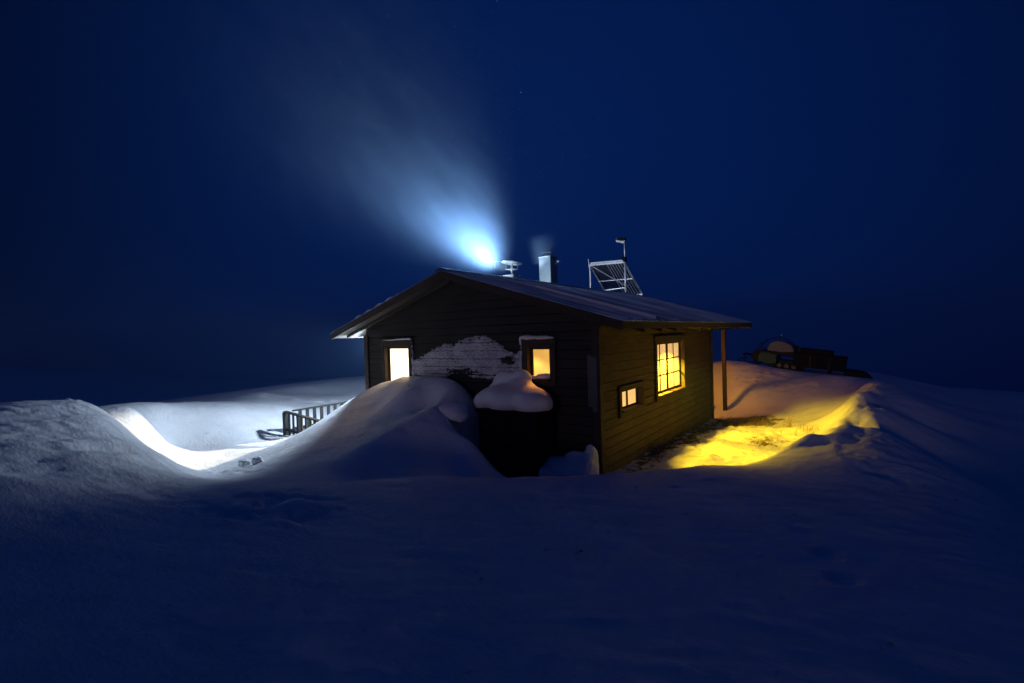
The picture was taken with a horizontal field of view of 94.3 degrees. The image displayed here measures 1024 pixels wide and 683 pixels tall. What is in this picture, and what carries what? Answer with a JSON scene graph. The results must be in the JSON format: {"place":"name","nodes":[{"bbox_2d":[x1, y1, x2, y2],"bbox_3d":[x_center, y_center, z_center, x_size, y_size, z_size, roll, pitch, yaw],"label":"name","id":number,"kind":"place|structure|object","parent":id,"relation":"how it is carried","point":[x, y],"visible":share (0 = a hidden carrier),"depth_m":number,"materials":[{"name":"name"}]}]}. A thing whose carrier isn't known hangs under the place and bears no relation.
{"place":"outdoors","nodes":[
{"label":"outdoors","id":0,"kind":"place"},
{"bbox_2d":[355,293,398,318],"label":"roof snow","id":1,"kind":"structure","parent":0,"point":[375,306],"depth_m":10.21,"materials":[{"name":"white snow"}]},
{"bbox_2d":[298,4,598,246],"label":"drifting snow","id":2,"kind":"structure","parent":0,"point":[442,121],"depth_m":11.03,"materials":[{"name":"white snow"}]},
{"bbox_2d":[0,360,1023,682],"bbox_3d":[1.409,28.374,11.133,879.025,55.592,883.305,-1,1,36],"label":"snow ground","id":3,"kind":"structure","parent":0,"point":[404,530],"depth_m":3.78,"materials":[{"name":"white snow"}]},
{"bbox_2d":[238,459,251,466],"bbox_3d":[-4.741,2.176,8.423,0.233,0.167,0.198,-1,1,36],"label":"snow clod","id":4,"kind":"object","parent":3,"relation":"on","point":[244,462],"visible":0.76,"depth_m":8.36,"materials":[{"name":"white snow"}]},
{"bbox_2d":[251,456,262,463],"bbox_3d":[-4.453,2.082,8.307,0.220,0.130,0.201,-1,1,36],"label":"snow clod","id":5,"kind":"object","parent":3,"relation":"on","point":[256,459],"visible":0.9,"depth_m":8.25,"materials":[{"name":"white snow"}]},
{"bbox_2d":[282,401,347,435],"bbox_3d":[-4.480,2.143,12.284,1.858,0.987,2.168,-1,1,36],"label":"railing","id":6,"kind":"object","parent":3,"relation":"on","point":[288,430],"visible":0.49,"depth_m":11.98,"materials":[{"name":"wood"}]},
{"bbox_2d":[439,402,468,421],"bbox_3d":[-1.001,1.220,8.262,0.589,0.329,0.508,-1,1,36],"label":"snow overhang","id":7,"kind":"object","parent":3,"relation":"on","point":[455,411],"visible":0.92,"depth_m":8.06,"materials":[{"name":"white snow"}]},
{"bbox_2d":[474,407,558,477],"bbox_3d":[0.094,1.716,8.220,1.280,1.140,0.750,-1,1,36],"label":"storage box","id":8,"kind":"object","parent":3,"relation":"on","point":[513,443],"visible":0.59,"depth_m":7.91,"materials":[{"name":"paint"}]},
{"bbox_2d":[474,369,552,411],"bbox_3d":[-0.003,0.890,8.264,1.513,0.765,0.862,-1,1,36],"label":"snow pillow","id":9,"kind":"object","parent":8,"relation":"on","point":[518,390],"visible":0.88,"depth_m":7.97,"materials":[{"name":"white snow"}]},
{"bbox_2d":[330,252,751,474],"bbox_3d":[1.759,0.036,13.298,7.340,4.967,10.490,-1,1,36],"label":"cabin","id":10,"kind":"object","parent":3,"relation":"on","point":[622,388],"visible":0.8,"depth_m":9.26,"materials":[{"name":"wood"}]},
{"bbox_2d":[380,340,412,382],"bbox_3d":[-2.543,0.556,10.635,1.070,1.170,0.203,-1,1,36],"label":"window","id":11,"kind":"structure","parent":10,"relation":"in","point":[396,355],"depth_m":10.75,"materials":[{"name":"glass"}]},
{"bbox_2d":[385,338,413,375],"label":"window snow","id":12,"kind":"structure","parent":10,"relation":"attached to","point":[412,359],"depth_m":10.28,"materials":[{"name":"white snow"}]},
{"bbox_2d":[412,335,521,379],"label":"wall rime","id":13,"kind":"structure","parent":10,"relation":"attached to","point":[480,355],"depth_m":9.30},
{"bbox_2d":[519,335,553,368],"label":"window snow","id":14,"kind":"structure","parent":10,"relation":"attached to","point":[527,337],"depth_m":8.41,"materials":[{"name":"white snow"}]},
{"bbox_2d":[520,338,556,386],"bbox_3d":[0.495,0.366,8.415,0.740,0.830,0.203,-1,1,36],"label":"window","id":15,"kind":"structure","parent":10,"relation":"in","point":[538,355],"depth_m":8.43,"materials":[{"name":"paint"}]},
{"bbox_2d":[532,373,549,378],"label":"sill snow","id":16,"kind":"structure","parent":10,"relation":"on","point":[542,376],"depth_m":8.30,"materials":[{"name":"white snow"}]},
{"bbox_2d":[588,259,642,294],"bbox_3d":[3.772,-2.062,17.211,1.446,1.801,1.800,-1,1,36],"label":"solar collector","id":17,"kind":"object","parent":10,"relation":"on","point":[594,268],"visible":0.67,"depth_m":16.90,"materials":[{"name":"metal"}]},
{"bbox_2d":[616,237,626,293],"bbox_3d":[3.710,-2.533,16.090,0.352,2.016,0.140,-1,1,36],"label":"lamp mast","id":18,"kind":"object","parent":10,"relation":"on","point":[622,240],"visible":0.96,"depth_m":15.99,"materials":[{"name":"metal"}]},
{"bbox_2d":[618,381,644,418],"bbox_3d":[2.189,1.061,8.812,0.203,0.560,1.200,-1,1,36],"label":"window","id":19,"kind":"structure","parent":10,"relation":"in","point":[630,396],"depth_m":8.85,"materials":[{"name":"paint"}]},
{"bbox_2d":[657,349,668,390],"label":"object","id":20,"kind":"structure","parent":10,"relation":"in","point":[662,351],"depth_m":14.52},
{"bbox_2d":[654,335,686,401],"bbox_3d":[3.553,0.547,10.697,0.203,1.370,2.150,-1,1,36],"label":"window","id":21,"kind":"structure","parent":10,"relation":"in","point":[681,387],"depth_m":10.73,"materials":[{"name":"paint"}]},
{"bbox_2d":[539,444,598,476],"bbox_3d":[0.802,2.070,7.839,1.282,0.782,0.557,-1,1,18],"label":"snow heap","id":22,"kind":"object","parent":3,"relation":"on","point":[579,463],"visible":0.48,"depth_m":7.61,"materials":[{"name":"white snow"}]},
{"bbox_2d":[738,334,804,369],"bbox_3d":[9.374,0.359,17.137,2.100,1.310,0.880,-1,1,36],"label":"snowmobile","id":23,"kind":"object","parent":3,"relation":"on","point":[773,353],"visible":0.96,"depth_m":16.77,"materials":[{"name":"black rubber"}]},
{"bbox_2d":[778,415,797,427],"bbox_3d":[6.597,1.909,11.324,0.417,0.333,0.450,-2,1,-13],"label":"grass tuft","id":24,"kind":"object","parent":3,"relation":"on","point":[788,423],"visible":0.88,"depth_m":11.37,"materials":[{"name":"plant"}]},
{"bbox_2d":[796,421,818,433],"bbox_3d":[6.754,1.937,10.722,0.593,0.199,0.616,-1,1,36],"label":"grass tuft","id":25,"kind":"object","parent":3,"relation":"on","point":[807,427],"visible":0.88,"depth_m":10.74,"materials":[{"name":"yellow plant"}]},
{"bbox_2d":[774,351,848,375],"bbox_3d":[10.496,0.791,16.335,2.632,0.882,0.880,-1,1,36],"label":"cargo sled","id":26,"kind":"object","parent":3,"relation":"on","point":[836,363],"visible":0.86,"depth_m":15.97,"materials":[{"name":"paint"}]},
{"bbox_2d":[800,347,833,355],"bbox_3d":[10.487,0.351,16.326,0.967,0.275,0.700,-1,1,36],"label":"long case","id":27,"kind":"object","parent":26,"relation":"on","point":[817,351],"visible":1,"depth_m":16.07,"materials":[{"name":"paint"}]},
{"bbox_2d":[844,369,872,378],"bbox_3d":[11.374,1.092,15.582,0.780,0.361,0.500,-1,1,36],"label":"covered bundle","id":28,"kind":"object","parent":3,"relation":"on","point":[856,373],"visible":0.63,"depth_m":15.43,"materials":[{"name":"black rubber"}]},
{"bbox_2d":[0,0,1023,391],"label":"sky","id":29,"kind":"structure","parent":0,"point":[843,177],"materials":[{"name":"blue"}]},
{"bbox_2d":[536,285,656,319],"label":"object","id":30,"kind":"structure","parent":0,"point":[603,303],"depth_m":8.83,"materials":[{"name":"grey metal"}]},
{"bbox_2d":[709,409,805,450],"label":"ground grass","id":31,"kind":"structure","parent":0,"point":[753,418],"depth_m":12.34,"materials":[{"name":"plant"}]}
]}

